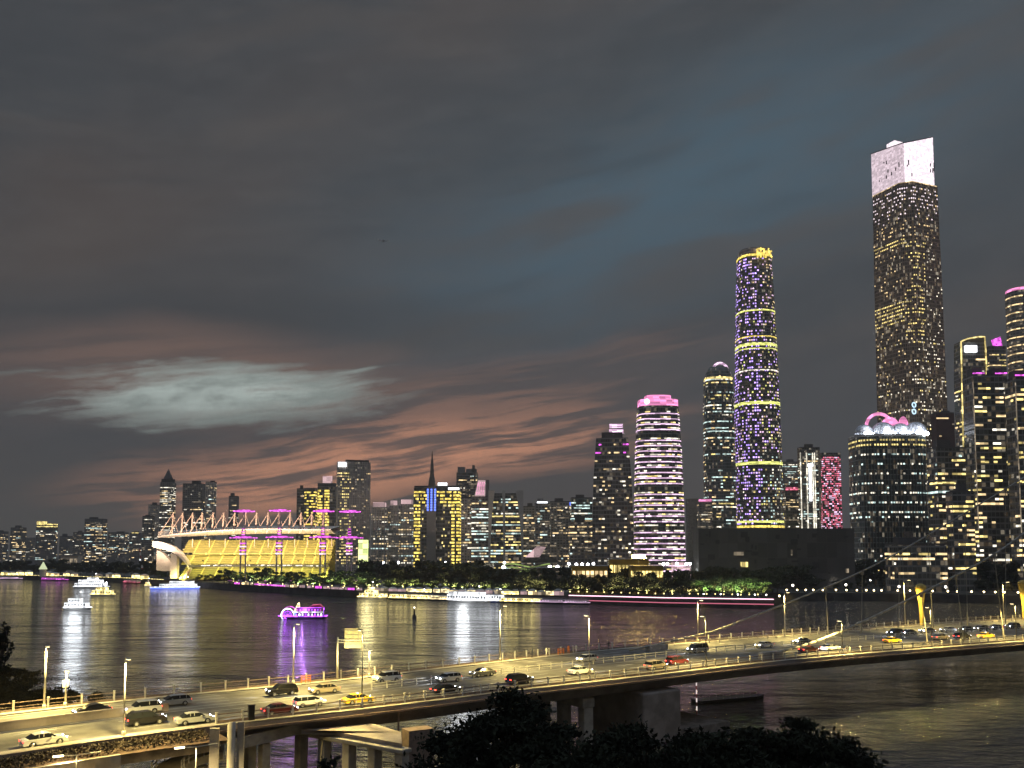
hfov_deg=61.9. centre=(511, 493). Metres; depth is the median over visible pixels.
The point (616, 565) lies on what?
waterfront pavilion
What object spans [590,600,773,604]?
quay light strip
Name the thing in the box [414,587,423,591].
quay stall
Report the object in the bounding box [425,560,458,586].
tree
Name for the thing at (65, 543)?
apartment tower
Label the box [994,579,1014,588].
tree
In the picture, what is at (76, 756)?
street lamp
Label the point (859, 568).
tree
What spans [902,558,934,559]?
window
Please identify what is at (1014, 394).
apartment tower
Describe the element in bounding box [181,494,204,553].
window
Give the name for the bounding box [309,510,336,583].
light mast
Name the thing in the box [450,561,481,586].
tree
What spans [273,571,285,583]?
tree
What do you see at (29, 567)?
tree
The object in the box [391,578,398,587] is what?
tree
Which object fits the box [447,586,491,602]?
glass ferry
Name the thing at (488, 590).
quay stall
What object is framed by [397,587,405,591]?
quay stall
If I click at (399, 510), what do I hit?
window
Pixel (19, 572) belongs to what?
quay stall
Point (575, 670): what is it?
sedan car
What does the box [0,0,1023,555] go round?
sky
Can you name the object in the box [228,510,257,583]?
light mast
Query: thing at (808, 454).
window
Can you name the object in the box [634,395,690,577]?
banded hotel tower
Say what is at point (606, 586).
tree
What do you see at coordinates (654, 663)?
suv car
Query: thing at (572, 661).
guard fence
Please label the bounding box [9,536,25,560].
window
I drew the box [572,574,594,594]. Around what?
tree
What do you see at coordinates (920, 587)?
flared light column
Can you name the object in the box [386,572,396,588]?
tree
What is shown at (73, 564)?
tree
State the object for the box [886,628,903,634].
suv car
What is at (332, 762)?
broadleaf tree
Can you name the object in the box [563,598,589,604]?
moored barge
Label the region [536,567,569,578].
waterfront pavilion
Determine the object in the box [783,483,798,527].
office block
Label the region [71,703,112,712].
sedan car
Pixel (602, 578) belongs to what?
tree
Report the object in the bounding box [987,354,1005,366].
window
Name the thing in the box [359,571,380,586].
tree
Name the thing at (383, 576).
tree
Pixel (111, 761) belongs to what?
retaining wall
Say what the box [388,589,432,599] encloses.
restaurant boat
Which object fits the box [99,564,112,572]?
tree
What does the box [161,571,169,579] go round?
tree
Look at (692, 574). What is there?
tree
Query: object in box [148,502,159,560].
apartment tower
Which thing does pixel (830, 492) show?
red screen tower
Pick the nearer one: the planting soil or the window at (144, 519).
the planting soil
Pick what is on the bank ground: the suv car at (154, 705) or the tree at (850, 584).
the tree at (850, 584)
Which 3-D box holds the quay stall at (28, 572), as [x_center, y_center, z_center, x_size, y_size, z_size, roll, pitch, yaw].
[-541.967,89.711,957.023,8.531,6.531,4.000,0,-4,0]
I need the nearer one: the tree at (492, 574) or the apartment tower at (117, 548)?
the tree at (492, 574)
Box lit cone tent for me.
[39,562,46,576]
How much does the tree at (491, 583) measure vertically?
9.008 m
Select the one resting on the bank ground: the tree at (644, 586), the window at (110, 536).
the tree at (644, 586)
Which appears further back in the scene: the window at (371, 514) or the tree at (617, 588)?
the window at (371, 514)
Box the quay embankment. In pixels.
[0,575,1020,608]
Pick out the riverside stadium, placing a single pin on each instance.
(209, 556)
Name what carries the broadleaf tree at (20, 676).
on the near bank ground
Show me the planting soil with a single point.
(168, 745)
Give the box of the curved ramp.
[150,744,223,767]
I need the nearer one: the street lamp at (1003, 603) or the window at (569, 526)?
the street lamp at (1003, 603)
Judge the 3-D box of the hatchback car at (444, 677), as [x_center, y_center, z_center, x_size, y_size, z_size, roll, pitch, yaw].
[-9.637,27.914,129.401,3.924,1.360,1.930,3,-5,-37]
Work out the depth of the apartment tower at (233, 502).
1495.40 m
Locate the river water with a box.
[0,576,1023,767]
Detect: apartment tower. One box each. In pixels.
[0,530,8,562]
[9,525,26,561]
[25,538,35,561]
[35,521,57,564]
[59,534,72,559]
[72,531,83,561]
[83,517,106,566]
[107,531,128,564]
[129,531,141,564]
[141,515,154,563]
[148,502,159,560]
[158,469,175,557]
[181,481,204,568]
[204,481,216,539]
[228,493,238,539]
[296,485,303,539]
[371,502,387,563]
[388,501,399,564]
[399,500,413,566]
[456,465,477,496]
[461,495,470,562]
[523,503,534,568]
[535,499,549,566]
[550,498,570,566]
[569,516,591,566]
[686,499,697,570]
[697,499,712,528]
[962,369,1012,589]
[1004,370,1023,590]
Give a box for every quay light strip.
[38,575,163,579]
[254,584,284,586]
[569,595,773,599]
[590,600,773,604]
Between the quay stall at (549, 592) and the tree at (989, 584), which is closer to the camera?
the quay stall at (549, 592)
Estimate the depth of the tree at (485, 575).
554.13 m
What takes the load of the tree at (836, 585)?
on the bank ground
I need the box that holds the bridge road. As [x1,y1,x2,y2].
[0,620,1023,751]
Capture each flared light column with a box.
[915,583,925,624]
[1017,580,1023,618]
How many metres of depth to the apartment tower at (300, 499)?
1248.21 m
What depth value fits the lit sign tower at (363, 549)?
795.30 m
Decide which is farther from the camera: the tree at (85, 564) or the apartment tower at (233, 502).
the apartment tower at (233, 502)
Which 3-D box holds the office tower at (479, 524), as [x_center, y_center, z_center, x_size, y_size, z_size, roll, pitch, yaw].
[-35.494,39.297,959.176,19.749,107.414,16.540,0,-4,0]
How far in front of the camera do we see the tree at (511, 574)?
553.44 m
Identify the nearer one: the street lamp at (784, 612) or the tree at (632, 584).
the street lamp at (784, 612)
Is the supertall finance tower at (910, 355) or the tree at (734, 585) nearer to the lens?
the tree at (734, 585)
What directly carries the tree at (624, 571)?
on the bank ground
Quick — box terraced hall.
[502,546,559,576]
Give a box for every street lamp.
[42,645,49,708]
[53,751,100,767]
[63,671,69,705]
[121,657,130,735]
[174,743,217,767]
[292,623,299,682]
[358,629,363,707]
[368,649,372,675]
[499,605,506,660]
[584,615,590,680]
[697,600,702,641]
[700,615,707,667]
[784,592,789,634]
[925,607,931,645]
[1002,582,1004,619]
[1010,603,1016,638]
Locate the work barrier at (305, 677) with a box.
[301,675,310,683]
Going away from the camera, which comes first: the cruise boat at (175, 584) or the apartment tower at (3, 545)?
the cruise boat at (175, 584)
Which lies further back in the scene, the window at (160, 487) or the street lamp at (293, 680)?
the window at (160, 487)
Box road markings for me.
[0,621,1022,738]
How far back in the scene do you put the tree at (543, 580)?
519.65 m
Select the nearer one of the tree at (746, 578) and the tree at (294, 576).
the tree at (746, 578)
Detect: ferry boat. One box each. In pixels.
[90,582,114,595]
[357,584,387,598]
[485,589,504,602]
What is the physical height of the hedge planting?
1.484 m
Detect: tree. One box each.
[0,565,10,571]
[0,621,14,681]
[0,664,51,700]
[0,682,51,710]
[4,561,20,570]
[9,560,25,570]
[21,561,32,570]
[27,564,38,570]
[31,566,38,574]
[40,685,83,704]
[47,558,68,568]
[54,565,64,575]
[59,562,71,573]
[70,562,80,572]
[76,566,86,572]
[79,561,94,574]
[87,565,100,573]
[87,691,105,700]
[91,561,109,573]
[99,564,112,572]
[109,561,124,572]
[116,562,133,573]
[124,564,137,572]
[131,568,140,573]
[139,560,155,577]
[147,567,156,575]
[149,566,166,578]
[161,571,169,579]
[193,574,203,579]
[208,574,216,580]
[214,569,232,582]
[222,570,234,580]
[229,571,243,580]
[239,572,251,581]
[248,567,269,581]
[259,568,274,582]
[267,572,278,584]
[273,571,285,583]
[283,571,297,586]
[289,571,305,586]
[294,572,308,584]
[307,573,315,587]
[310,573,324,584]
[315,573,329,584]
[316,754,340,767]
[326,570,336,585]
[330,570,353,589]
[331,570,345,587]
[344,575,356,586]
[352,573,370,586]
[353,563,378,579]
[356,559,384,573]
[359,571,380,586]
[371,582,381,586]
[375,565,394,588]
[380,560,397,573]
[381,578,395,587]
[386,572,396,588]
[388,564,415,587]
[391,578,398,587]
[394,579,409,587]
[394,679,593,767]
[397,568,424,581]
[404,579,414,587]
[410,578,422,586]
[413,559,432,587]
[415,575,423,587]
[420,571,429,587]
[423,570,438,584]
[423,581,433,586]
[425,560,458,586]
[427,561,442,586]
[430,580,438,587]
[439,579,449,587]
[447,568,462,582]
[447,581,459,588]
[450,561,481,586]
[456,583,466,589]
[460,583,469,588]
[463,560,489,582]
[467,566,498,591]
[470,582,482,590]
[479,571,501,582]
[480,581,488,589]
[484,580,494,588]
[492,582,509,589]
[497,568,518,584]
[508,569,531,583]
[509,577,519,589]
[511,574,531,588]
[517,737,633,767]
[531,569,540,582]
[531,576,546,588]
[539,574,554,589]
[540,568,557,580]
[543,581,557,591]
[547,579,563,585]
[554,571,564,579]
[554,579,565,590]
[557,567,570,591]
[557,576,582,594]
[559,570,570,580]
[564,574,584,594]
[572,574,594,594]
[575,714,701,767]
[582,579,599,595]
[587,581,603,595]
[592,574,610,595]
[596,580,614,595]
[601,574,624,591]
[613,577,628,595]
[617,567,628,579]
[623,578,640,595]
[631,570,645,578]
[631,575,653,596]
[639,580,651,596]
[643,724,772,767]
[644,575,658,596]
[646,571,663,594]
[653,580,665,593]
[655,582,671,596]
[658,575,678,596]
[665,570,685,593]
[669,577,682,596]
[672,569,692,580]
[676,580,696,597]
[680,572,691,582]
[683,581,699,597]
[688,570,707,594]
[692,578,707,597]
[695,571,709,586]
[696,579,716,597]
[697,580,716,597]
[703,566,723,586]
[706,576,721,597]
[713,577,733,597]
[719,567,739,593]
[721,579,744,597]
[727,716,888,767]
[729,577,751,597]
[732,567,751,593]
[737,577,751,597]
[749,569,764,582]
[750,580,767,594]
[751,578,773,598]
[754,572,772,595]
[762,566,785,587]
[770,572,791,594]
[784,564,816,588]
[804,578,816,587]
[810,578,822,590]
[831,580,840,588]
[842,581,853,591]
[855,564,868,588]
[855,578,867,590]
[859,559,884,585]
[859,570,876,581]
[878,579,885,590]
[880,565,885,578]
[973,579,986,589]
[976,559,992,579]
[979,579,993,592]
[990,563,1015,590]
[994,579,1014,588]
[999,560,1021,580]
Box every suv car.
[125,699,161,713]
[125,709,166,726]
[265,682,298,696]
[372,670,401,681]
[505,672,533,684]
[644,660,667,670]
[665,655,688,665]
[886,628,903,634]
[953,632,971,639]
[1004,622,1020,628]
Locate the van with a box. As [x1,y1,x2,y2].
[687,643,708,652]
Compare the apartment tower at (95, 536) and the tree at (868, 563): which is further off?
the apartment tower at (95, 536)
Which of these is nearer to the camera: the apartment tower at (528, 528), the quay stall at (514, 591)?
the quay stall at (514, 591)
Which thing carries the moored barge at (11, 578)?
on the river water
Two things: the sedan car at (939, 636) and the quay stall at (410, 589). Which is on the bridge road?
the sedan car at (939, 636)
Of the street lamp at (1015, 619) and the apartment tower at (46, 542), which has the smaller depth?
the street lamp at (1015, 619)
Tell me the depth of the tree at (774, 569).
564.19 m
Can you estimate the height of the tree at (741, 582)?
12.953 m
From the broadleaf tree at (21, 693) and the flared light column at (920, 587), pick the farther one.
the flared light column at (920, 587)
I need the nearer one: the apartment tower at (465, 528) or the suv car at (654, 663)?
the suv car at (654, 663)
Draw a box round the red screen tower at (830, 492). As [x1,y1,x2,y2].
[818,453,841,527]
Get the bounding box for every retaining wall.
[0,724,219,764]
[34,754,120,767]
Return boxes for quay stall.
[16,570,23,574]
[25,570,32,574]
[112,573,120,577]
[132,573,140,577]
[380,586,387,590]
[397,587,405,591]
[406,586,413,591]
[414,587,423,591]
[424,587,431,591]
[433,587,439,592]
[440,586,449,592]
[485,588,492,593]
[493,588,501,593]
[501,589,510,593]
[511,589,518,593]
[520,589,526,594]
[528,589,536,594]
[537,590,545,594]
[545,590,553,594]
[553,589,563,594]
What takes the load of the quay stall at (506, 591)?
on the bank ground
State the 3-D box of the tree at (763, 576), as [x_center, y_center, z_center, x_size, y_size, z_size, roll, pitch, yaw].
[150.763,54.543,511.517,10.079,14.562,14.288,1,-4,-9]
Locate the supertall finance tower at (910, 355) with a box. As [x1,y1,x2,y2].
[871,137,947,538]
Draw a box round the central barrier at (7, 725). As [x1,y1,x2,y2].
[0,702,168,730]
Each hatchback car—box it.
[159,693,191,704]
[292,695,325,707]
[435,672,461,682]
[576,653,597,661]
[974,625,988,630]
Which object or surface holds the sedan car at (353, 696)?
on the bridge road
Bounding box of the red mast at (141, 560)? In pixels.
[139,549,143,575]
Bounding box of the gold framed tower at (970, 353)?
[954,336,986,446]
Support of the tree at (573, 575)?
on the bank ground
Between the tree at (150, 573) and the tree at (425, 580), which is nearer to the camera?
the tree at (425, 580)
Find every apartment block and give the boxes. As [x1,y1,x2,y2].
[884,538,948,592]
[927,440,965,562]
[945,484,977,592]
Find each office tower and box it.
[304,488,317,539]
[335,460,370,571]
[471,480,488,562]
[488,490,522,570]
[592,424,633,564]
[703,362,736,528]
[797,444,819,527]
[848,412,930,585]
[986,337,1006,371]
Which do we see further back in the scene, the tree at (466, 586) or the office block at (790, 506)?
the office block at (790, 506)
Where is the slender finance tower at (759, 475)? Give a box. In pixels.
[734,247,783,527]
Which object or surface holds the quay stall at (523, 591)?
on the bank ground
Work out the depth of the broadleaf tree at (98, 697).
125.78 m
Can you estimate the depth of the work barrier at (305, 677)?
127.01 m
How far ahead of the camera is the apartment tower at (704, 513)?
1095.78 m
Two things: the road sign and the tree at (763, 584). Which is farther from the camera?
the tree at (763, 584)
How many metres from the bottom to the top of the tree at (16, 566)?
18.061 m
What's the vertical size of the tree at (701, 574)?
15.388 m
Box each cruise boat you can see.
[62,591,91,609]
[73,575,109,587]
[150,579,199,588]
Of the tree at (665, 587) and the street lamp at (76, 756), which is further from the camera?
the tree at (665, 587)
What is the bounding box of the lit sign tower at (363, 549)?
[358,540,367,572]
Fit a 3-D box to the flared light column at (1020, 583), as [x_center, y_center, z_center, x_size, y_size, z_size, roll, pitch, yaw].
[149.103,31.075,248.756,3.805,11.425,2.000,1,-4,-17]
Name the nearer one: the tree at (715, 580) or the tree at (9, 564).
the tree at (715, 580)
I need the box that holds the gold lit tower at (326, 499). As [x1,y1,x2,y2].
[317,476,336,554]
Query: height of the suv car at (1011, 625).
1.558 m
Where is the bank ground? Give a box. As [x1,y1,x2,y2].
[0,556,1019,600]
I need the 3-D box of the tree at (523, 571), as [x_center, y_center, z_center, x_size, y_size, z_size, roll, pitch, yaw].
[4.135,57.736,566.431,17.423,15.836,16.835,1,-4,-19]
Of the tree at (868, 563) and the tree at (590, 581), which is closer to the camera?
the tree at (590, 581)
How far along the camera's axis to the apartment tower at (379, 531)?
1091.37 m
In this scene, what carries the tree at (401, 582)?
on the bank ground
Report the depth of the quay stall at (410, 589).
556.25 m
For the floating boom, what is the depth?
173.16 m
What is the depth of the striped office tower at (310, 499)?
1233.39 m
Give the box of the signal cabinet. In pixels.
[248,704,254,720]
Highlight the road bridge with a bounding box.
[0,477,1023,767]
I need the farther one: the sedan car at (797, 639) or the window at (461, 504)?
the window at (461, 504)
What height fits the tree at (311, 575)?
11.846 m
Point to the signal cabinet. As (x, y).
(251, 711)
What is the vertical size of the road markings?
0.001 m
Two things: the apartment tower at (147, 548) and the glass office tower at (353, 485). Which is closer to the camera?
the glass office tower at (353, 485)
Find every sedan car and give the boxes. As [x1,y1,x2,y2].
[18,731,68,746]
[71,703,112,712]
[174,711,214,725]
[261,702,298,714]
[308,683,340,694]
[341,692,375,704]
[430,683,460,694]
[469,667,495,676]
[567,665,592,674]
[755,641,773,647]
[792,637,811,643]
[798,645,818,651]
[820,644,840,650]
[882,636,901,642]
[903,629,916,634]
[919,627,935,632]
[932,633,949,639]
[940,626,956,631]
[959,626,974,631]
[977,632,994,637]
[988,624,1003,629]
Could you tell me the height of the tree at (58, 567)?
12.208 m
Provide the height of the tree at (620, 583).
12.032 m
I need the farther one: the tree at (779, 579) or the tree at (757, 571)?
the tree at (757, 571)
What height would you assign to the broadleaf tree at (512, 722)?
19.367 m
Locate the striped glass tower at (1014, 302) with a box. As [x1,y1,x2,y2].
[1005,287,1023,378]
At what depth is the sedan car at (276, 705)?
102.91 m
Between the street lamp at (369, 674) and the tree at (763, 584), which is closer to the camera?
the street lamp at (369, 674)
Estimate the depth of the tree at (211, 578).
730.78 m
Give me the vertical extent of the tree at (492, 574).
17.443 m
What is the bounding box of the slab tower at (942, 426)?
[931,411,954,446]
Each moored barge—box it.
[0,576,22,579]
[42,577,68,580]
[123,579,140,583]
[535,597,565,603]
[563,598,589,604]
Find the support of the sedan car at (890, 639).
on the bridge road
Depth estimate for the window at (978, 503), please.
603.53 m
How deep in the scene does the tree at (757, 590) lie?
471.64 m
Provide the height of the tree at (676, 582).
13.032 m
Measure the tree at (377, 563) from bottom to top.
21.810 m
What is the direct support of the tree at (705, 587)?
on the bank ground
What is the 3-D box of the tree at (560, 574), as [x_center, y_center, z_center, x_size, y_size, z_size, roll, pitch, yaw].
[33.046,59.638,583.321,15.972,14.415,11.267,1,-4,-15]
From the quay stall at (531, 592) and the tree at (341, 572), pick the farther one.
the tree at (341, 572)
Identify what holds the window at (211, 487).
in the apartment tower at (210, 495)
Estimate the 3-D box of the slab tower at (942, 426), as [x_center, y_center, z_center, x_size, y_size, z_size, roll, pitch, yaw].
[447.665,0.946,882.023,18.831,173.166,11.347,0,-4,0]
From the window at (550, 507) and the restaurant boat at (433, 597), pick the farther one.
the window at (550, 507)
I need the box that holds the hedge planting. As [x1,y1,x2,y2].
[0,729,209,767]
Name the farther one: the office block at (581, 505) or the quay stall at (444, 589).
the office block at (581, 505)
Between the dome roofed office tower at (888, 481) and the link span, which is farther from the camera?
the dome roofed office tower at (888, 481)
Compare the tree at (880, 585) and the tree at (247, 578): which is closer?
the tree at (880, 585)
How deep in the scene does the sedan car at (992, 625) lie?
216.82 m
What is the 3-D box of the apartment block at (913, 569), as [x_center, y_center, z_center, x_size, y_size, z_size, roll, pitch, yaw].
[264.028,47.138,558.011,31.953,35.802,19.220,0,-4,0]
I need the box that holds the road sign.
[336,628,361,679]
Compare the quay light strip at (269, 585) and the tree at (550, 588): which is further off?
the quay light strip at (269, 585)
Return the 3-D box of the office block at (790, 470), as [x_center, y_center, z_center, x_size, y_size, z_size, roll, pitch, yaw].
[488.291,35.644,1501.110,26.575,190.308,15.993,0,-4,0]
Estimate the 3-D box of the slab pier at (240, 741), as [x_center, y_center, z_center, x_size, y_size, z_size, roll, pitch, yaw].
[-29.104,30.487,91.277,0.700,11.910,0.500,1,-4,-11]
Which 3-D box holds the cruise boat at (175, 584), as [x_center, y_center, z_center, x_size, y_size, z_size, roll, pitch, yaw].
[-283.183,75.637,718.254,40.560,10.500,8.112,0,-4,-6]
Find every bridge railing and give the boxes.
[0,615,1021,712]
[215,635,1023,723]
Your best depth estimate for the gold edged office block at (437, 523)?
986.15 m
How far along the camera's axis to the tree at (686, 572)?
571.26 m
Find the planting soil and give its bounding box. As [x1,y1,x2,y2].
[1,734,226,767]
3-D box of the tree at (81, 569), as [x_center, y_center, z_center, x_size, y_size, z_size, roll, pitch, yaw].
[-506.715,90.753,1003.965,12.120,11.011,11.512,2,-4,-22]
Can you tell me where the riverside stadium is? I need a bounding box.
[152,512,340,580]
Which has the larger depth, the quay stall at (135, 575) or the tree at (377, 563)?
the quay stall at (135, 575)
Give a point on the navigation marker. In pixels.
(696, 699)
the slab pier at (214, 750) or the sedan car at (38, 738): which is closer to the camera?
the sedan car at (38, 738)
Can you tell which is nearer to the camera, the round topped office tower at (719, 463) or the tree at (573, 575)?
the tree at (573, 575)
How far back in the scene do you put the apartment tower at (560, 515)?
1041.51 m
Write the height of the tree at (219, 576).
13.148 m
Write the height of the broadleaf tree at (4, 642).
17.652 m
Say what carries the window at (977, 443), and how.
in the apartment tower at (985, 439)
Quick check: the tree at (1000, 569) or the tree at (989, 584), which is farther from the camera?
the tree at (1000, 569)
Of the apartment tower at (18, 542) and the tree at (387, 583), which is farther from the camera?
the apartment tower at (18, 542)
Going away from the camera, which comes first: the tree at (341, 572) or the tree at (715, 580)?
the tree at (715, 580)
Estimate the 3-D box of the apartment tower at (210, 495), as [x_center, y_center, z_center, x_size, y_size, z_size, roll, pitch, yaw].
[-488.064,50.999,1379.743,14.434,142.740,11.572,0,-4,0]
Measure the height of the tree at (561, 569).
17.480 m
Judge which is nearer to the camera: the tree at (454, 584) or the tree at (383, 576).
the tree at (454, 584)
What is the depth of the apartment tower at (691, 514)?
1145.72 m
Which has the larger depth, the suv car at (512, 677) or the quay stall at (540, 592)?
the quay stall at (540, 592)
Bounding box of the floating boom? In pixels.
[691,691,763,703]
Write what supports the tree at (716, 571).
on the bank ground
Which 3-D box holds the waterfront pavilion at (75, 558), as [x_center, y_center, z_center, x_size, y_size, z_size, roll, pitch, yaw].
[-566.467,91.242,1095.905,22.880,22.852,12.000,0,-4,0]
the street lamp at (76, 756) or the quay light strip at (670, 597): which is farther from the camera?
the quay light strip at (670, 597)
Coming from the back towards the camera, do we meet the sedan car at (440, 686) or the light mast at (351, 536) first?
the light mast at (351, 536)
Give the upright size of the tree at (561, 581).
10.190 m
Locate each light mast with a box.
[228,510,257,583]
[264,509,292,583]
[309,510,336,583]
[337,510,362,582]
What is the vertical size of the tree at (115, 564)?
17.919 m
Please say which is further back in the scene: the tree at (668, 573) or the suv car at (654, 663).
the tree at (668, 573)
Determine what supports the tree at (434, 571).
on the bank ground
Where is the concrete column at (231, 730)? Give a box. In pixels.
[227,722,235,767]
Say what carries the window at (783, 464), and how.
in the office block at (790, 470)
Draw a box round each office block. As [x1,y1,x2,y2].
[413,452,460,569]
[570,495,591,520]
[782,459,797,486]
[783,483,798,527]
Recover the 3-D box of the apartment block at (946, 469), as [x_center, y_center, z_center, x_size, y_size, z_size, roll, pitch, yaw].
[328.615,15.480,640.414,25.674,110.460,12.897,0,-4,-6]
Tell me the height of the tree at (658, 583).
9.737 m
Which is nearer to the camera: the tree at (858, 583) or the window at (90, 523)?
the tree at (858, 583)
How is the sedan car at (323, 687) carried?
on the bridge road
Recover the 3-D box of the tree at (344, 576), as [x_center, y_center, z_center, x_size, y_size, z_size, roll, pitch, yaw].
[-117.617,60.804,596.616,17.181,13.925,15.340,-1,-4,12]
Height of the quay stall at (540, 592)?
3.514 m
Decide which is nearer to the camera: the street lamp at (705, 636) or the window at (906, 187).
the street lamp at (705, 636)
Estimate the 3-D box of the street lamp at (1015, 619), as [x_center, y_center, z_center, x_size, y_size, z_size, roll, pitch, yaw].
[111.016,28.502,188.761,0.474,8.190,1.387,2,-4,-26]
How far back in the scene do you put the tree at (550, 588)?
512.25 m
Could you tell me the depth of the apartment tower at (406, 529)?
1115.57 m
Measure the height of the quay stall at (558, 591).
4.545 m
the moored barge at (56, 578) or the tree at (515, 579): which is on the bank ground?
the tree at (515, 579)
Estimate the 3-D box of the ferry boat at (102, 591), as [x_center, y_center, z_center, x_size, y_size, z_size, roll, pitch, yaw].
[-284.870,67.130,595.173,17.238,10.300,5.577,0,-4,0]
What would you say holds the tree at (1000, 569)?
on the bank ground
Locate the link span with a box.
[222,725,306,767]
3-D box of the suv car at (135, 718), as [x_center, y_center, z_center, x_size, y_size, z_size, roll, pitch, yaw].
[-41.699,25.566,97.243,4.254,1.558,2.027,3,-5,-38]
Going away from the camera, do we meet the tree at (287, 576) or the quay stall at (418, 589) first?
the quay stall at (418, 589)
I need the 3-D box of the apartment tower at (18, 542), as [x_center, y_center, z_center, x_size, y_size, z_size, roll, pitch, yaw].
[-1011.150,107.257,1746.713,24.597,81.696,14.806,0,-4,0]
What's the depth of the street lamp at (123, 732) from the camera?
90.74 m
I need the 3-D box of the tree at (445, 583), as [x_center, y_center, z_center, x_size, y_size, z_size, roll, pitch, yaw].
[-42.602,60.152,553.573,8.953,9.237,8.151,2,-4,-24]
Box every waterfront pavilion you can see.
[60,555,81,572]
[483,563,493,568]
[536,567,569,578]
[570,565,608,593]
[608,559,648,592]
[628,565,663,594]
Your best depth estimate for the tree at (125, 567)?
882.56 m
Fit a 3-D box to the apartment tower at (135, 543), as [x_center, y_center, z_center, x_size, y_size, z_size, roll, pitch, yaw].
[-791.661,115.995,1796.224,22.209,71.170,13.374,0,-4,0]
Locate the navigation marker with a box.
[696,683,697,714]
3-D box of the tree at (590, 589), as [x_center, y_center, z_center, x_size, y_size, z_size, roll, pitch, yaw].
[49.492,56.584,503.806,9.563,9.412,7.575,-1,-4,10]
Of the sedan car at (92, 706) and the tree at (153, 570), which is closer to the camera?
the sedan car at (92, 706)
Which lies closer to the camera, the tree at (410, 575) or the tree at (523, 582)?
the tree at (523, 582)
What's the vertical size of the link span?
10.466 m
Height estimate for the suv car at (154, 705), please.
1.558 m
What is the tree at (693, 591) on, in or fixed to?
on the bank ground
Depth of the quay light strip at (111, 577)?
882.76 m
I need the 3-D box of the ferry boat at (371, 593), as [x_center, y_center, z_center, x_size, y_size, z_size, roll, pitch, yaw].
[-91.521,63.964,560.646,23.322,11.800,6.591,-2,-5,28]
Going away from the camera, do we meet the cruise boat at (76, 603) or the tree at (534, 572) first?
the cruise boat at (76, 603)
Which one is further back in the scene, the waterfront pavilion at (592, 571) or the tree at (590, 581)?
the waterfront pavilion at (592, 571)
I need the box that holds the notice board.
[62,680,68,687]
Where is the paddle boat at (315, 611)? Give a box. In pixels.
[278,602,327,618]
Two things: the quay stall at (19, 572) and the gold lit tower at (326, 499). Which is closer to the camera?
the quay stall at (19, 572)
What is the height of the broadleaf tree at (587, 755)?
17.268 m
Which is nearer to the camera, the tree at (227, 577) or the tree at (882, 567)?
the tree at (882, 567)
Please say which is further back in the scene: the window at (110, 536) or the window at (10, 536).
the window at (110, 536)
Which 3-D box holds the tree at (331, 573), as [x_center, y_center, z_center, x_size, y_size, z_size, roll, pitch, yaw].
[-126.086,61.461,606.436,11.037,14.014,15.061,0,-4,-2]
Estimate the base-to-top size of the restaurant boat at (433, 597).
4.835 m
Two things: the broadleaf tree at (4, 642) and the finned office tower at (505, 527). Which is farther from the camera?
the finned office tower at (505, 527)
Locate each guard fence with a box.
[355,683,492,705]
[371,625,1023,689]
[698,618,1023,642]
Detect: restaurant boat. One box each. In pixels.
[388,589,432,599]
[423,593,447,600]
[499,596,542,603]
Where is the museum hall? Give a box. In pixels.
[692,528,855,588]
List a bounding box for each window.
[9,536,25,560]
[35,529,57,559]
[84,523,106,561]
[108,536,128,554]
[129,539,141,557]
[142,519,153,562]
[159,487,175,553]
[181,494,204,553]
[204,487,216,537]
[228,505,238,535]
[371,514,387,563]
[388,510,399,560]
[399,508,413,565]
[458,476,477,495]
[461,504,470,561]
[471,500,487,562]
[492,524,512,525]
[523,515,534,563]
[535,508,549,566]
[550,507,570,566]
[569,526,591,553]
[697,504,711,527]
[703,375,736,520]
[735,258,783,524]
[783,464,797,484]
[783,498,798,526]
[798,454,818,523]
[849,439,926,570]
[873,187,946,482]
[899,572,914,573]
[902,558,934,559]
[938,482,955,483]
[953,505,973,506]
[955,567,975,568]
[959,543,975,545]
[976,442,987,444]
[978,503,1003,504]
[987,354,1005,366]
[993,559,1009,560]
[1005,295,1023,371]
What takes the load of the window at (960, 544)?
in the apartment block at (960, 500)
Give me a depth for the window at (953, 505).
556.40 m
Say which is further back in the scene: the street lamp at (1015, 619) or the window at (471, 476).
the window at (471, 476)
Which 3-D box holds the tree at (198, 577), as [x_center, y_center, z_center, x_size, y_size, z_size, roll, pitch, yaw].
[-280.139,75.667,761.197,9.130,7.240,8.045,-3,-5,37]
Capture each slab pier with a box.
[209,728,219,767]
[236,721,244,767]
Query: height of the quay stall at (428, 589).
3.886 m
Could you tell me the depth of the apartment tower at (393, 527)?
1105.84 m
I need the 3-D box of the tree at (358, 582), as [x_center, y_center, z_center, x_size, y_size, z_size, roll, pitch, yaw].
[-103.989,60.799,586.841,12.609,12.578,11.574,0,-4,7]

